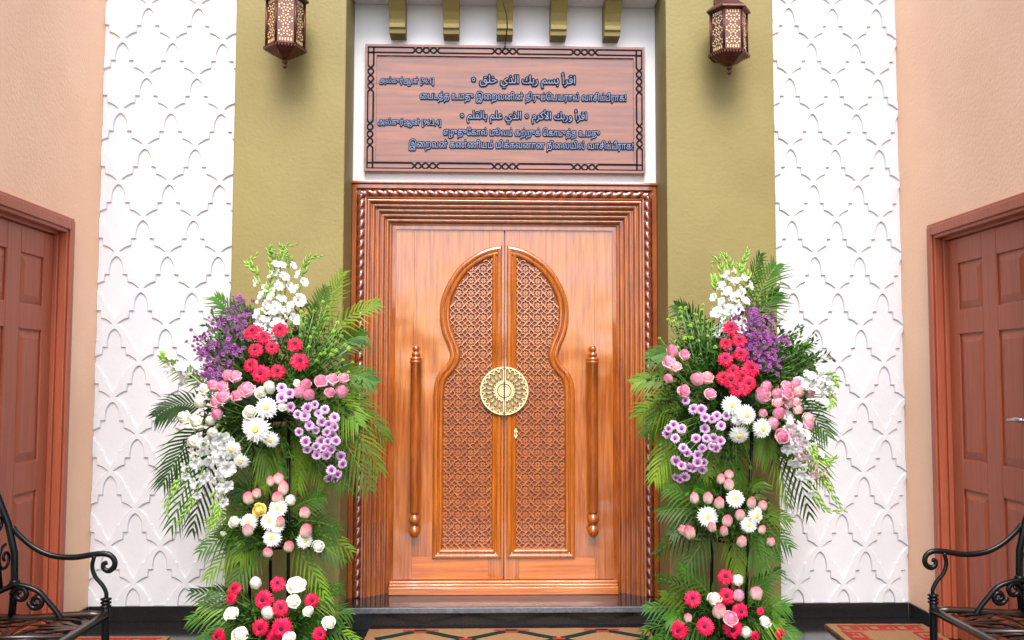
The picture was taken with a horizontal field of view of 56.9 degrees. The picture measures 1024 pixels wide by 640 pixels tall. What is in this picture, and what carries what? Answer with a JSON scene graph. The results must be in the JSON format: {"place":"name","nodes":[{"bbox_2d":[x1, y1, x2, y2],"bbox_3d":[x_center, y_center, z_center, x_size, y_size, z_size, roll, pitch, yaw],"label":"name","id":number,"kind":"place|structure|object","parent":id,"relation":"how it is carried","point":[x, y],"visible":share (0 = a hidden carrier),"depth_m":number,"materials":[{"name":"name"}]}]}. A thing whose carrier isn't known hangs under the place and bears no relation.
{"place":"outdoors","nodes":[
{"label":"outdoors","id":0,"kind":"place"},
{"bbox_2d":[81,617,960,639],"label":"floor","id":1,"kind":"structure","parent":0,"point":[812,628],"depth_m":5.17,"materials":[{"name":"grey tile"}]},
{"bbox_2d":[0,0,105,633],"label":"side wall","id":2,"kind":"structure","parent":1,"relation":"on","point":[52,53],"depth_m":5.09,"materials":[{"name":"beige paint"}]},
{"bbox_2d":[0,191,74,634],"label":"door frame","id":3,"kind":"structure","parent":2,"relation":"attached to","point":[37,246],"depth_m":4.77,"materials":[{"name":"brown wood"}]},
{"bbox_2d":[0,218,52,634],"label":"door leaf","id":4,"kind":"structure","parent":3,"relation":"in","point":[26,253],"depth_m":4.67,"materials":[{"name":"brown wood"}]},
{"bbox_2d":[0,493,117,639],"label":"iron bench","id":5,"kind":"object","parent":1,"relation":"on","point":[15,586],"visible":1,"depth_m":3.71,"materials":[{"name":"black metal"}]},
{"bbox_2d":[75,636,169,639],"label":"doormat","id":6,"kind":"object","parent":1,"relation":"on","point":[126,638],"visible":0.77,"depth_m":4.91,"materials":[{"name":"orange fabric"}]},
{"bbox_2d":[240,418,293,639],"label":"flower stand","id":7,"kind":"object","parent":1,"relation":"on","point":[280,547],"visible":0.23,"depth_m":4.59,"materials":[{"name":"black metal"}]},
{"bbox_2d":[146,242,396,541],"bbox_3d":[-1.168,0.340,4.619,1.230,1.478,0.512,0,-4,-2],"label":"flower spray","id":8,"kind":"object","parent":7,"relation":"on","point":[239,355],"visible":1,"depth_m":4.59,"materials":[{"name":"multicoloured plant"}]},
{"bbox_2d":[183,576,362,639],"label":"flower spray","id":9,"kind":"object","parent":7,"relation":"on","point":[261,617],"visible":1,"depth_m":4.49,"materials":[{"name":"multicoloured plant"}]},
{"bbox_2d":[194,472,356,600],"bbox_3d":[-1.130,1.043,4.521,0.671,0.630,0.430,-2,-4,31],"label":"flower spray","id":10,"kind":"object","parent":7,"relation":"on","point":[262,522],"visible":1,"depth_m":4.52,"materials":[{"name":"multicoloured plant"}]},
{"bbox_2d":[224,0,354,635],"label":"pillar","id":11,"kind":"structure","parent":1,"relation":"on","point":[293,154],"depth_m":5.19,"materials":[{"name":"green paint"}]},
{"bbox_2d":[263,0,308,68],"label":"wall lantern","id":12,"kind":"object","parent":11,"relation":"attached to","point":[285,30],"depth_m":5.00,"materials":[{"name":"orange metal"}]},
{"bbox_2d":[89,3,655,606],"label":"back wall","id":13,"kind":"structure","parent":1,"relation":"on","point":[479,25],"depth_m":5.61,"materials":[{"name":"white paint"}]},
{"bbox_2d":[89,605,222,621],"bbox_3d":[-1.965,1.657,5.333,0.829,0.085,0.033,0,-4,-2],"label":"skirting board","id":14,"kind":"object","parent":13,"relation":"attached to","point":[163,613],"visible":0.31,"depth_m":5.32,"materials":[{"name":"black stone"}]},
{"bbox_2d":[88,0,236,605],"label":"relief panel","id":15,"kind":"object","parent":13,"relation":"attached to","point":[165,210],"visible":0.78,"depth_m":5.46,"materials":[{"name":"white paint"}]},
{"bbox_2d":[388,0,406,39],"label":"corbel","id":16,"kind":"object","parent":13,"relation":"attached to","point":[397,19],"visible":1,"depth_m":5.47,"materials":[{"name":"gold paint"}]},
{"bbox_2d":[443,0,459,40],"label":"corbel","id":17,"kind":"object","parent":13,"relation":"attached to","point":[451,20],"visible":1,"depth_m":5.48,"materials":[{"name":"gold paint"}]},
{"bbox_2d":[347,180,659,597],"bbox_3d":[-0.046,0.393,5.551,1.798,2.389,0.243,0,-4,-2],"label":"door frame","id":18,"kind":"structure","parent":13,"relation":"attached to","point":[512,330],"depth_m":5.54,"materials":[{"name":"brown wood"}]},
{"bbox_2d":[393,230,503,579],"bbox_3d":[-0.374,0.481,5.537,0.653,2.059,0.140,0,-4,-2],"label":"door leaf","id":19,"kind":"structure","parent":18,"relation":"in","point":[449,424],"depth_m":5.55,"materials":[{"name":"brown wood"}]},
{"bbox_2d":[504,230,613,578],"bbox_3d":[0.283,0.484,5.557,0.653,2.059,0.140,0,-4,-2],"label":"door leaf","id":20,"kind":"structure","parent":18,"relation":"in","point":[558,352],"depth_m":5.57,"materials":[{"name":"brown wood"}]},
{"bbox_2d":[364,44,644,174],"bbox_3d":[-0.039,-1.239,5.563,1.652,0.760,0.050,0,-4,-2],"label":"wooden plaque","id":21,"kind":"object","parent":13,"relation":"attached to","point":[497,109],"visible":1,"depth_m":5.55,"materials":[{"name":"brown wood"}]},
{"bbox_2d":[496,0,512,41],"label":"corbel","id":22,"kind":"object","parent":13,"relation":"attached to","point":[501,23],"visible":0.99,"depth_m":5.49,"materials":[{"name":"gold paint"}]},
{"bbox_2d":[502,0,507,47],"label":"hanging cable","id":23,"kind":"object","parent":22,"relation":"hanging from","point":[506,23],"visible":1,"depth_m":5.35,"materials":[{"name":"black plastic"}]},
{"bbox_2d":[355,0,656,7],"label":"soffit","id":24,"kind":"structure","parent":13,"relation":"attached to","point":[625,3],"depth_m":5.57,"materials":[{"name":"white paint"}]},
{"bbox_2d":[549,0,567,41],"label":"corbel","id":25,"kind":"object","parent":13,"relation":"attached to","point":[557,20],"visible":1,"depth_m":5.50,"materials":[{"name":"gold paint"}]},
{"bbox_2d":[602,0,621,42],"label":"corbel","id":26,"kind":"object","parent":13,"relation":"attached to","point":[611,18],"visible":1,"depth_m":5.51,"materials":[{"name":"gold paint"}]},
{"bbox_2d":[772,0,908,602],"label":"relief panel","id":27,"kind":"object","parent":13,"relation":"attached to","point":[837,209],"visible":0.85,"depth_m":5.58,"materials":[{"name":"white paint"}]},
{"bbox_2d":[782,602,908,617],"bbox_3d":[1.873,1.673,5.448,0.829,0.085,0.033,0,-4,-2],"label":"skirting board","id":28,"kind":"object","parent":13,"relation":"attached to","point":[852,610],"visible":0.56,"depth_m":5.43,"materials":[{"name":"black stone"}]},
{"bbox_2d":[341,592,666,629],"bbox_3d":[-0.047,1.645,5.422,1.777,0.126,0.575,0,-4,-2],"label":"doorstep","id":29,"kind":"object","parent":1,"relation":"on","point":[387,611],"visible":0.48,"depth_m":5.17,"materials":[{"name":"black stone"}]},
{"bbox_2d":[364,627,654,639],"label":"doormat","id":30,"kind":"object","parent":1,"relation":"on","point":[628,633],"visible":0.97,"depth_m":5.00,"materials":[{"name":"beige fabric"}]},
{"bbox_2d":[655,0,782,633],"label":"pillar","id":31,"kind":"structure","parent":1,"relation":"on","point":[715,158],"depth_m":5.26,"materials":[{"name":"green paint"}]},
{"bbox_2d":[706,0,750,74],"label":"wall lantern","id":32,"kind":"object","parent":31,"relation":"attached to","point":[728,22],"depth_m":5.06,"materials":[{"name":"orange metal"}]},
{"bbox_2d":[705,419,759,639],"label":"flower stand","id":33,"kind":"object","parent":1,"relation":"on","point":[747,545],"visible":0.25,"depth_m":4.70,"materials":[{"name":"black metal"}]},
{"bbox_2d":[636,562,804,639],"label":"flower spray","id":34,"kind":"object","parent":33,"relation":"on","point":[728,613],"visible":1,"depth_m":4.60,"materials":[{"name":"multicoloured plant"}]},
{"bbox_2d":[650,469,797,586],"bbox_3d":[1.050,1.021,4.632,0.620,0.585,0.418,3,-4,-35],"label":"flower spray","id":35,"kind":"object","parent":33,"relation":"on","point":[723,510],"visible":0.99,"depth_m":4.64,"materials":[{"name":"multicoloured plant"}]},
{"bbox_2d":[628,246,847,523],"bbox_3d":[1.105,0.320,4.723,1.089,1.403,0.523,0,-4,-2],"label":"flower spray","id":36,"kind":"object","parent":33,"relation":"on","point":[737,392],"visible":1,"depth_m":4.69,"materials":[{"name":"multicoloured plant"}]},
{"bbox_2d":[825,624,948,639],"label":"doormat","id":37,"kind":"object","parent":1,"relation":"on","point":[881,631],"visible":0.97,"depth_m":5.06,"materials":[{"name":"orange fabric"}]},
{"bbox_2d":[895,0,1023,626],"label":"side wall","id":38,"kind":"structure","parent":1,"relation":"on","point":[960,82],"depth_m":5.18,"materials":[{"name":"beige paint"}]},
{"bbox_2d":[926,192,1023,639],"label":"door frame","id":39,"kind":"structure","parent":38,"relation":"attached to","point":[975,265],"depth_m":4.80,"materials":[{"name":"brown wood"}]},
{"bbox_2d":[948,219,1023,639],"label":"door leaf","id":40,"kind":"structure","parent":39,"relation":"in","point":[986,268],"depth_m":4.70,"materials":[{"name":"brown wood"}]},
{"bbox_2d":[922,515,1023,639],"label":"iron bench","id":41,"kind":"object","parent":1,"relation":"on","point":[970,622],"visible":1,"depth_m":3.81,"materials":[{"name":"black metal"}]}
]}

